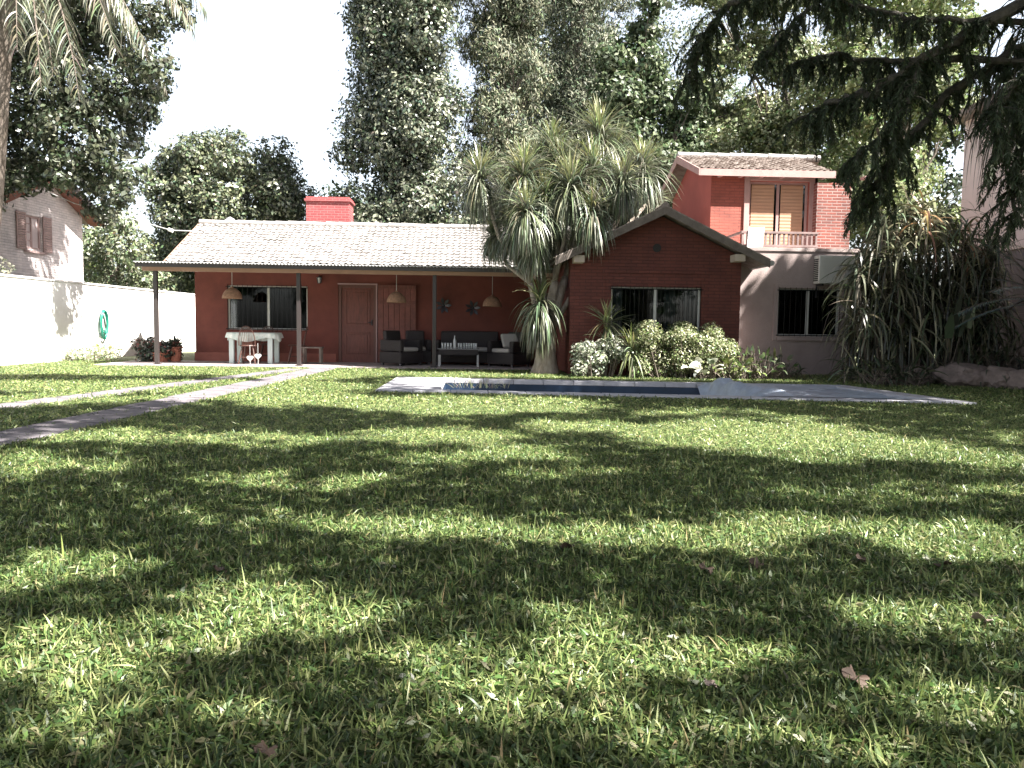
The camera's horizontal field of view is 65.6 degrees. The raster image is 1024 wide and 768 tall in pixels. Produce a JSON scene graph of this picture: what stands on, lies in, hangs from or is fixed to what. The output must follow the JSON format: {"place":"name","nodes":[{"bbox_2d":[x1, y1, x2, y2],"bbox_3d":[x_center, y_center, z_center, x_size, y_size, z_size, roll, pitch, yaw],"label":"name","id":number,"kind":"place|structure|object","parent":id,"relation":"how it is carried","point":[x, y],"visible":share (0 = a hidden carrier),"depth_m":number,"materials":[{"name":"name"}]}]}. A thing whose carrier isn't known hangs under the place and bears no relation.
{"place":"outdoors","nodes":[
{"label":"outdoors","id":0,"kind":"place"},
{"bbox_2d":[0,368,303,408],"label":"garden path","id":1,"kind":"structure","parent":0,"point":[66,397],"depth_m":11.71,"materials":[{"name":"grey concrete"}]},
{"bbox_2d":[0,367,334,447],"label":"path","id":2,"kind":"structure","parent":0,"point":[60,426],"depth_m":8.93,"materials":[{"name":"grey concrete"}]},
{"bbox_2d":[94,360,531,369],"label":"patio","id":3,"kind":"structure","parent":0,"point":[193,363],"depth_m":19.07,"materials":[{"name":"grey concrete"}]},
{"bbox_2d":[130,336,182,361],"bbox_3d":[-8.860,-0.855,19.797,1.166,0.672,0.702,1,4,0],"label":"dark succulent","id":4,"kind":"object","parent":3,"relation":"on","point":[143,351],"visible":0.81,"depth_m":19.63,"materials":[{"name":"green plant"}]},
{"bbox_2d":[149,340,170,361],"bbox_3d":[-8.775,-0.758,19.808,0.660,0.756,0.710,1,4,0],"label":"plant pot","id":5,"kind":"object","parent":3,"relation":"on","point":[163,358],"visible":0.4,"depth_m":19.64,"materials":[{"name":"ceramic"}]},
{"bbox_2d":[167,335,183,361],"bbox_3d":[-8.438,-0.884,19.904,0.554,0.697,0.556,1,4,0],"label":"plant pot","id":6,"kind":"object","parent":3,"relation":"on","point":[175,342],"visible":0.92,"depth_m":19.79,"materials":[{"name":"ceramic"}]},
{"bbox_2d":[238,326,260,364],"bbox_3d":[-6.302,-0.933,19.009,0.430,0.925,0.489,1,4,-3],"label":"hoop chair","id":7,"kind":"object","parent":3,"relation":"on","point":[244,356],"visible":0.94,"depth_m":18.86,"materials":[{"name":"brown wood"}]},
{"bbox_2d":[229,338,279,363],"bbox_3d":[-6.361,-0.889,19.634,1.064,0.740,0.800,1,4,-3],"label":"dining table","id":8,"kind":"object","parent":3,"relation":"on","point":[270,351],"visible":0.77,"depth_m":19.32,"materials":[{"name":"grey paint"}]},
{"bbox_2d":[225,332,283,341],"bbox_3d":[-6.359,-1.161,19.614,1.296,0.224,0.990,1,4,-3],"label":"tablecloth","id":9,"kind":"object","parent":8,"relation":"on","point":[262,336],"visible":0.94,"depth_m":19.17,"materials":[{"name":"white fabric"}]},
{"bbox_2d":[259,326,274,361],"bbox_3d":[-6.221,-1.020,20.234,0.430,0.925,0.489,0,4,-14],"label":"hoop chair","id":10,"kind":"object","parent":3,"relation":"on","point":[261,352],"visible":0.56,"depth_m":20.32,"materials":[{"name":"brown wood"}]},
{"bbox_2d":[287,326,307,363],"bbox_3d":[-5.310,-0.968,19.678,0.489,0.925,0.430,0,4,-12],"label":"hoop chair","id":11,"kind":"object","parent":3,"relation":"on","point":[290,356],"visible":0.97,"depth_m":19.55,"materials":[{"name":"brown wood"}]},
{"bbox_2d":[301,347,323,363],"bbox_3d":[-4.943,-0.714,19.709,0.500,0.418,0.320,1,4,-3],"label":"stool","id":12,"kind":"object","parent":3,"relation":"on","point":[320,354],"visible":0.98,"depth_m":19.59,"materials":[{"name":"brown wood"}]},
{"bbox_2d":[380,330,422,365],"bbox_3d":[-2.731,-0.888,19.504,0.751,0.851,0.800,4,5,36],"label":"rattan armchair","id":13,"kind":"object","parent":3,"relation":"on","point":[393,349],"visible":0.99,"depth_m":19.29,"materials":[{"name":"black"}]},
{"bbox_2d":[403,330,431,364],"bbox_3d":[-2.451,-0.936,20.221,0.750,0.851,0.751,0,4,-11],"label":"rattan armchair","id":14,"kind":"object","parent":3,"relation":"on","point":[427,343],"visible":0.53,"depth_m":20.25,"materials":[{"name":"black"}]},
{"bbox_2d":[438,348,478,366],"bbox_3d":[-1.302,-0.651,19.375,1.002,0.435,0.500,1,4,-3],"label":"coffee table","id":15,"kind":"object","parent":3,"relation":"on","point":[457,351],"visible":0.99,"depth_m":19.14,"materials":[{"name":"grey glass"}]},
{"bbox_2d":[453,336,455,347],"bbox_3d":[-1.397,-1.025,19.343,0.080,0.310,0.078,1,4,0],"label":"bottle","id":16,"kind":"object","parent":15,"relation":"on","point":[454,342],"visible":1,"depth_m":19.32,"materials":[{"name":"grey"}]},
{"bbox_2d":[436,331,502,365],"bbox_3d":[-1.084,-0.919,20.233,1.750,0.851,0.751,1,4,-3],"label":"rattan sofa","id":17,"kind":"object","parent":3,"relation":"on","point":[480,338],"visible":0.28,"depth_m":20.43,"materials":[{"name":"black"}]},
{"bbox_2d":[487,332,530,367],"bbox_3d":[-0.061,-0.858,19.577,0.850,0.851,0.751,4,5,40],"label":"rattan armchair","id":18,"kind":"object","parent":3,"relation":"on","point":[513,354],"visible":0.8,"depth_m":19.32,"materials":[{"name":"black"}]},
{"bbox_2d":[501,334,517,347],"bbox_3d":[-0.053,-1.069,19.651,0.420,0.343,0.294,-1,4,-17],"label":"throw pillow","id":19,"kind":"object","parent":18,"relation":"on","point":[506,339],"visible":0.72,"depth_m":19.61,"materials":[{"name":"grey fabric"}]},
{"bbox_2d":[0,349,1023,767],"bbox_3d":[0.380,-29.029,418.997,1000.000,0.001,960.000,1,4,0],"label":"ground","id":20,"kind":"structure","parent":0,"point":[190,355],"depth_m":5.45,"materials":[{"name":"green plant"}]},
{"bbox_2d":[0,256,15,274],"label":"climbing plant","id":21,"kind":"object","parent":20,"relation":"on","point":[3,270],"visible":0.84,"depth_m":17.77,"materials":[{"name":"green plant"}]},
{"bbox_2d":[0,171,107,281],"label":"neighbour house","id":22,"kind":"structure","parent":20,"relation":"on","point":[41,235],"depth_m":22.09,"materials":[{"name":"white paint"}]},
{"bbox_2d":[26,215,39,249],"bbox_3d":[-13.122,-4.130,21.647,0.050,0.900,0.750,1,4,0],"label":"window","id":23,"kind":"structure","parent":22,"relation":"in","point":[32,223],"depth_m":21.78,"materials":[{"name":"brown wood"}]},
{"bbox_2d":[40,188,197,232],"bbox_3d":[-10.616,-4.669,20.812,4.686,1.360,0.256,1,4,0],"label":"power cable","id":24,"kind":"object","parent":22,"relation":"attached to","point":[170,230],"visible":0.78,"depth_m":20.76,"materials":[{"name":"grey plastic"}]},
{"bbox_2d":[60,344,123,360],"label":"pale shrub","id":25,"kind":"object","parent":20,"relation":"on","point":[96,354],"visible":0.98,"depth_m":20.18,"materials":[{"name":"green plant"}]},
{"bbox_2d":[0,274,195,365],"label":"garden wall","id":26,"kind":"structure","parent":20,"relation":"on","point":[43,319],"depth_m":20.53,"materials":[{"name":"white paint"}]},
{"bbox_2d":[100,308,108,346],"bbox_3d":[-11.182,-1.512,21.753,0.138,1.119,0.457,1,4,0],"label":"garden hose","id":27,"kind":"object","parent":26,"relation":"hanging from","point":[102,313],"visible":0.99,"depth_m":21.77,"materials":[{"name":"teal"}]},
{"bbox_2d":[3,0,198,230],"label":"broadleaf tree","id":28,"kind":"object","parent":20,"relation":"on","point":[35,127],"visible":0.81,"depth_m":18.52,"materials":[{"name":"green plant"}]},
{"bbox_2d":[0,0,208,226],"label":"palm tree","id":29,"kind":"object","parent":20,"relation":"on","point":[8,15],"visible":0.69,"depth_m":16.93,"materials":[{"name":"green plant"}]},
{"bbox_2d":[87,342,129,358],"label":"broad leaf plant","id":30,"kind":"object","parent":20,"relation":"on","point":[106,348],"visible":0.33,"depth_m":21.24,"materials":[{"name":"green plant"}]},
{"bbox_2d":[82,204,191,291],"bbox_3d":[-15.045,-4.059,29.758,4.935,5.696,5.099,1,4,0],"label":"pale tree","id":31,"kind":"object","parent":20,"relation":"on","point":[103,257],"visible":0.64,"depth_m":28.87,"materials":[{"name":"green plant"}]},
{"bbox_2d":[83,232,192,293],"bbox_3d":[-15.474,-5.208,39.687,13.668,6.615,7.418,1,4,0],"label":"dark tree","id":32,"kind":"object","parent":20,"relation":"on","point":[179,290],"visible":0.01,"depth_m":39.01,"materials":[{"name":"green plant"}]},
{"bbox_2d":[213,565,226,572],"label":"fallen leaf","id":33,"kind":"object","parent":20,"relation":"on","point":[218,568],"visible":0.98,"depth_m":3.10,"materials":[{"name":"brown plant"}]},
{"bbox_2d":[133,125,322,293],"bbox_3d":[-11.408,-5.897,32.200,7.314,9.123,6.989,1,4,0],"label":"round tree","id":34,"kind":"object","parent":20,"relation":"on","point":[191,189],"visible":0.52,"depth_m":30.43,"materials":[{"name":"green plant"}]},
{"bbox_2d":[251,740,277,758],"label":"fallen leaf","id":35,"kind":"object","parent":20,"relation":"on","point":[262,746],"visible":1,"depth_m":1.79,"materials":[{"name":"brown plant"}]},
{"bbox_2d":[323,0,477,223],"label":"evergreen tree","id":36,"kind":"object","parent":20,"relation":"on","point":[398,122],"visible":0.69,"depth_m":28.12,"materials":[{"name":"green plant"}]},
{"bbox_2d":[311,180,611,226],"bbox_3d":[-1.406,-5.906,38.169,18.144,8.577,8.970,1,4,0],"label":"dark tree","id":37,"kind":"object","parent":20,"relation":"on","point":[331,192],"depth_m":37.87,"materials":[{"name":"green plant"}]},
{"bbox_2d":[133,152,864,374],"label":"red house","id":38,"kind":"structure","parent":20,"relation":"on","point":[690,256],"depth_m":19.31,"materials":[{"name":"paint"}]},
{"bbox_2d":[222,287,241,298],"bbox_3d":[-6.756,-2.411,19.155,0.470,0.702,0.470,1,4,-3],"label":"hanging lamp","id":39,"kind":"object","parent":38,"relation":"hanging from","point":[231,293],"visible":1,"depth_m":19.02,"materials":[{"name":"wicker"}]},
{"bbox_2d":[225,284,307,331],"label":"window","id":40,"kind":"structure","parent":38,"relation":"in","point":[259,307],"depth_m":21.83,"materials":[{"name":"black metal"}]},
{"bbox_2d":[316,275,321,283],"bbox_3d":[-4.947,-2.688,20.376,0.150,0.217,0.183,1,4,-3],"label":"wall lantern","id":41,"kind":"object","parent":38,"relation":"attached to","point":[319,279],"depth_m":20.33,"materials":[{"name":"grey metal"}]},
{"bbox_2d":[338,283,376,362],"bbox_3d":[-4.002,-1.569,20.638,1.013,2.074,0.190,1,4,-3],"label":"door","id":42,"kind":"structure","parent":38,"relation":"in","point":[357,301],"depth_m":20.64,"materials":[{"name":"brown wood"}]},
{"bbox_2d":[387,275,405,302],"bbox_3d":[-2.793,-2.340,19.186,0.470,0.745,0.470,1,4,-3],"label":"hanging lamp","id":43,"kind":"object","parent":38,"relation":"hanging from","point":[396,296],"visible":0.99,"depth_m":19.05,"materials":[{"name":"wicker"}]},
{"bbox_2d":[378,285,415,361],"bbox_3d":[-2.979,-1.563,20.559,0.972,1.980,0.060,1,4,-3],"label":"shutter door","id":44,"kind":"structure","parent":38,"relation":"in","point":[403,318],"depth_m":20.53,"materials":[{"name":"brown wood"}]},
{"bbox_2d":[437,298,450,312],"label":"wall flower","id":45,"kind":"object","parent":38,"relation":"attached to","point":[443,307],"depth_m":20.62,"materials":[{"name":"grey metal"}]},
{"bbox_2d":[465,300,480,315],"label":"wall flower","id":46,"kind":"object","parent":38,"relation":"attached to","point":[472,307],"depth_m":20.65,"materials":[{"name":"grey metal"}]},
{"bbox_2d":[483,276,501,306],"bbox_3d":[-0.485,-2.312,19.592,0.470,0.800,0.470,1,4,-3],"label":"hanging lamp","id":47,"kind":"object","parent":38,"relation":"hanging from","point":[492,300],"visible":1,"depth_m":19.47,"materials":[{"name":"wicker"}]},
{"bbox_2d":[610,285,702,338],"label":"window","id":48,"kind":"structure","parent":38,"relation":"in","point":[665,306],"depth_m":17.13,"materials":[{"name":"black metal"}]},
{"bbox_2d":[747,227,764,246],"bbox_3d":[5.464,-3.293,17.791,0.408,0.465,0.076,1,4,-3],"label":"slatted panel","id":49,"kind":"object","parent":38,"relation":"on","point":[754,233],"visible":0.94,"depth_m":17.78,"materials":[{"name":"white paint"}]},
{"bbox_2d":[748,178,817,247],"bbox_3d":[6.428,-4.033,19.657,2.062,2.074,0.756,1,4,-3],"label":"window","id":50,"kind":"structure","parent":38,"relation":"in","point":[774,206],"depth_m":19.27,"materials":[{"name":"white metal"}]},
{"bbox_2d":[776,287,842,336],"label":"window","id":51,"kind":"structure","parent":38,"relation":"in","point":[800,313],"depth_m":19.33,"materials":[{"name":"black metal"}]},
{"bbox_2d":[813,255,856,297],"bbox_3d":[7.186,-2.391,17.715,0.862,0.922,0.362,1,4,-3],"label":"air conditioner","id":52,"kind":"object","parent":38,"relation":"attached to","point":[824,265],"visible":0.73,"depth_m":17.53,"materials":[{"name":"grey"}]},
{"bbox_2d":[444,0,564,224],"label":"conifer tree","id":53,"kind":"object","parent":20,"relation":"on","point":[498,48],"visible":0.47,"depth_m":29.92,"materials":[{"name":"green plant"}]},
{"bbox_2d":[440,92,683,373],"bbox_3d":[1.014,-3.246,17.092,5.455,6.190,3.468,1,4,0],"label":"spiky tree","id":54,"kind":"object","parent":20,"relation":"on","point":[535,220],"visible":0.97,"depth_m":16.73,"materials":[{"name":"green plant"}]},
{"bbox_2d":[560,541,578,548],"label":"fallen leaf","id":55,"kind":"object","parent":20,"relation":"on","point":[565,545],"visible":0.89,"depth_m":3.48,"materials":[{"name":"brown plant"}]},
{"bbox_2d":[522,0,636,239],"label":"conifer tree","id":56,"kind":"object","parent":20,"relation":"on","point":[578,45],"visible":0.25,"depth_m":34.20,"materials":[{"name":"green plant"}]},
{"bbox_2d":[569,336,633,376],"bbox_3d":[1.830,-0.558,16.321,1.311,0.857,0.904,1,4,0],"label":"variegated shrub","id":57,"kind":"object","parent":20,"relation":"on","point":[587,358],"visible":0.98,"depth_m":16.21,"materials":[{"name":"green plant"}]},
{"bbox_2d":[584,294,633,375],"bbox_3d":[1.972,-1.008,16.481,1.186,1.711,1.141,3,5,25],"label":"cordyline","id":58,"kind":"object","parent":20,"relation":"on","point":[608,328],"visible":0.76,"depth_m":16.39,"materials":[{"name":"green plant"}]},
{"bbox_2d":[479,0,751,163],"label":"pale tree","id":59,"kind":"object","parent":20,"relation":"on","point":[668,5],"visible":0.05,"depth_m":39.92,"materials":[{"name":"green plant"}]},
{"bbox_2d":[606,327,660,386],"bbox_3d":[2.495,-0.577,16.010,1.156,1.364,1.176,-1,4,-23],"label":"cordyline","id":60,"kind":"object","parent":20,"relation":"on","point":[631,340],"visible":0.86,"depth_m":15.98,"materials":[{"name":"green plant"}]},
{"bbox_2d":[554,0,717,223],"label":"dark tree","id":61,"kind":"object","parent":20,"relation":"on","point":[623,67],"visible":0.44,"depth_m":27.86,"materials":[{"name":"green plant"}]},
{"bbox_2d":[375,377,976,404],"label":"swimming pool","id":62,"kind":"structure","parent":20,"relation":"in","point":[567,387],"depth_m":14.29,"materials":[{"name":"stone"}]},
{"bbox_2d":[450,375,510,388],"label":"weed tuft","id":63,"kind":"object","parent":62,"relation":"on","point":[479,383],"visible":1,"depth_m":12.96,"materials":[{"name":"green plant"}]},
{"bbox_2d":[696,377,933,399],"bbox_3d":[4.787,0.193,12.853,2.916,0.446,3.014,1,4,0],"label":"pool cover","id":64,"kind":"object","parent":62,"relation":"on","point":[724,386],"visible":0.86,"depth_m":12.94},
{"bbox_2d":[626,319,744,378],"bbox_3d":[3.523,-0.716,16.376,2.393,1.206,1.228,1,4,0],"label":"flowering hedge","id":65,"kind":"object","parent":20,"relation":"on","point":[708,343],"visible":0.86,"depth_m":16.13,"materials":[{"name":"green plant"}]},
{"bbox_2d":[681,355,723,378],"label":"broad leaf plant","id":66,"kind":"object","parent":20,"relation":"on","point":[696,365],"visible":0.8,"depth_m":15.86,"materials":[{"name":"green plant"}]},
{"bbox_2d":[699,562,713,573],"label":"fallen leaf","id":67,"kind":"object","parent":20,"relation":"on","point":[702,566],"visible":0.97,"depth_m":3.20,"materials":[{"name":"brown plant"}]},
{"bbox_2d":[703,678,716,687],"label":"fallen leaf","id":68,"kind":"object","parent":20,"relation":"on","point":[708,683],"visible":0.96,"depth_m":2.15,"materials":[{"name":"brown plant"}]},
{"bbox_2d":[701,355,766,379],"bbox_3d":[4.449,-0.342,16.113,1.302,0.508,1.134,1,4,0],"label":"broad leaf plant","id":69,"kind":"object","parent":20,"relation":"on","point":[726,360],"visible":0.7,"depth_m":16.03,"materials":[{"name":"green plant"}]},
{"bbox_2d":[746,557,763,568],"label":"fallen leaf","id":70,"kind":"object","parent":20,"relation":"on","point":[757,563],"visible":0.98,"depth_m":3.27,"materials":[{"name":"brown plant"}]},
{"bbox_2d":[717,344,798,379],"bbox_3d":[4.954,-0.481,16.375,1.802,0.762,1.512,-1,5,-28],"label":"broad leaf plant","id":71,"kind":"object","parent":20,"relation":"on","point":[766,365],"visible":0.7,"depth_m":16.20,"materials":[{"name":"green plant"}]},
{"bbox_2d":[673,0,892,184],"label":"broadleaf tree","id":72,"kind":"object","parent":20,"relation":"on","point":[746,119],"visible":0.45,"depth_m":29.12,"materials":[{"name":"green plant"}]},
{"bbox_2d":[759,362,811,378],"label":"broad leaf plant","id":73,"kind":"object","parent":20,"relation":"on","point":[793,371],"visible":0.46,"depth_m":16.64,"materials":[{"name":"green plant"}]},
{"bbox_2d":[672,76,1002,263],"bbox_3d":[16.234,-7.608,35.539,19.116,12.770,8.004,1,4,0],"label":"dark tree","id":74,"kind":"object","parent":20,"relation":"on","point":[953,181],"visible":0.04,"depth_m":34.51,"materials":[{"name":"green plant"}]},
{"bbox_2d":[670,0,1023,253],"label":"cedar tree","id":75,"kind":"object","parent":20,"relation":"on","point":[904,80],"visible":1,"depth_m":9.83,"materials":[{"name":"green plant"}]},
{"bbox_2d":[841,664,869,688],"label":"fallen leaf","id":76,"kind":"object","parent":20,"relation":"on","point":[846,671],"visible":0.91,"depth_m":2.21,"materials":[{"name":"brown plant"}]},
{"bbox_2d":[856,552,866,561],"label":"fallen leaf","id":77,"kind":"object","parent":20,"relation":"on","point":[859,557],"visible":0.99,"depth_m":3.36,"materials":[{"name":"brown plant"}]},
{"bbox_2d":[834,348,953,386],"bbox_3d":[7.207,-0.187,14.904,2.076,1.050,1.562,3,5,32],"label":"broad leaf plant","id":78,"kind":"object","parent":20,"relation":"on","point":[897,378],"visible":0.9,"depth_m":14.83,"materials":[{"name":"green plant"}]},
{"bbox_2d":[805,0,995,354],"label":"broadleaf tree","id":79,"kind":"object","parent":20,"relation":"on","point":[933,8],"visible":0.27,"depth_m":24.36,"materials":[{"name":"green plant"}]},
{"bbox_2d":[899,364,937,383],"bbox_3d":[8.001,-0.139,15.629,0.977,0.522,0.662,1,4,0],"label":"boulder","id":80,"kind":"object","parent":20,"relation":"on","point":[921,365],"visible":0.2,"depth_m":15.42,"materials":[{"name":"grey stone"}]},
{"bbox_2d":[877,350,963,384],"bbox_3d":[8.443,-0.220,15.924,2.217,0.962,2.065,4,6,42],"label":"broad leaf plant","id":81,"kind":"object","parent":20,"relation":"on","point":[920,362],"visible":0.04,"depth_m":15.72,"materials":[{"name":"green plant"}]},
{"bbox_2d":[818,182,1023,382],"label":"cane clump","id":82,"kind":"object","parent":20,"relation":"on","point":[885,325],"visible":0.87,"depth_m":15.50,"materials":[{"name":"green plant"}]},
{"bbox_2d":[933,557,955,566],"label":"fallen leaf","id":83,"kind":"object","parent":20,"relation":"on","point":[945,563],"visible":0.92,"depth_m":3.29,"materials":[{"name":"brown plant"}]},
{"bbox_2d":[889,289,1021,383],"bbox_3d":[8.300,-0.913,15.315,2.383,1.858,2.165,1,4,0],"label":"paddle leaf plant","id":84,"kind":"object","parent":20,"relation":"on","point":[950,325],"visible":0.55,"depth_m":15.04,"materials":[{"name":"green plant"}]},
{"bbox_2d":[892,358,1023,368],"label":"planter wall","id":85,"kind":"structure","parent":20,"relation":"on","point":[1018,365],"depth_m":15.95,"materials":[{"name":"grey concrete"}]},
{"bbox_2d":[931,362,986,386],"bbox_3d":[8.549,-0.109,15.016,1.062,0.619,0.840,1,4,0],"label":"boulder","id":86,"kind":"object","parent":20,"relation":"on","point":[970,375],"visible":0.62,"depth_m":14.79,"materials":[{"name":"grey stone"}]},
{"bbox_2d":[898,335,1023,386],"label":"broad leaf plant","id":87,"kind":"object","parent":20,"relation":"on","point":[988,357],"visible":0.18,"depth_m":15.28,"materials":[{"name":"green plant"}]},
{"bbox_2d":[937,0,1023,209],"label":"palm tree","id":88,"kind":"object","parent":20,"relation":"on","point":[986,101],"visible":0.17,"depth_m":12.18,"materials":[{"name":"green plant"}]},
{"bbox_2d":[945,95,1023,359],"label":"neighbour house","id":89,"kind":"structure","parent":20,"relation":"on","point":[969,193],"depth_m":18.59,"materials":[{"name":"white paint"}]},
{"bbox_2d":[945,241,1023,335],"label":"cycad","id":90,"kind":"object","parent":20,"relation":"on","point":[1001,299],"visible":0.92,"depth_m":14.42,"materials":[{"name":"green plant"}]},
{"bbox_2d":[972,612,997,624],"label":"fallen leaf","id":91,"kind":"object","parent":20,"relation":"on","point":[978,615],"visible":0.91,"depth_m":2.67,"materials":[{"name":"brown plant"}]},
{"bbox_2d":[955,323,1023,381],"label":"broad leaf plant","id":92,"kind":"object","parent":20,"relation":"on","point":[1008,360],"visible":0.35,"depth_m":15.06,"materials":[{"name":"green plant"}]},
{"bbox_2d":[980,365,1015,387],"bbox_3d":[9.044,-0.047,14.636,0.778,0.587,0.609,1,4,0],"label":"boulder","id":93,"kind":"object","parent":20,"relation":"on","point":[993,377],"visible":0.56,"depth_m":14.51,"materials":[{"name":"grey stone"}]},
{"bbox_2d":[1006,369,1023,389],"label":"boulder","id":94,"kind":"object","parent":20,"relation":"on","point":[1015,379],"visible":0.72,"depth_m":14.24,"materials":[{"name":"grey stone"}]},
{"bbox_2d":[7,0,1023,387],"label":"sky","id":95,"kind":"structure","parent":0,"point":[266,68],"materials":[{"name":"white"}]}
]}

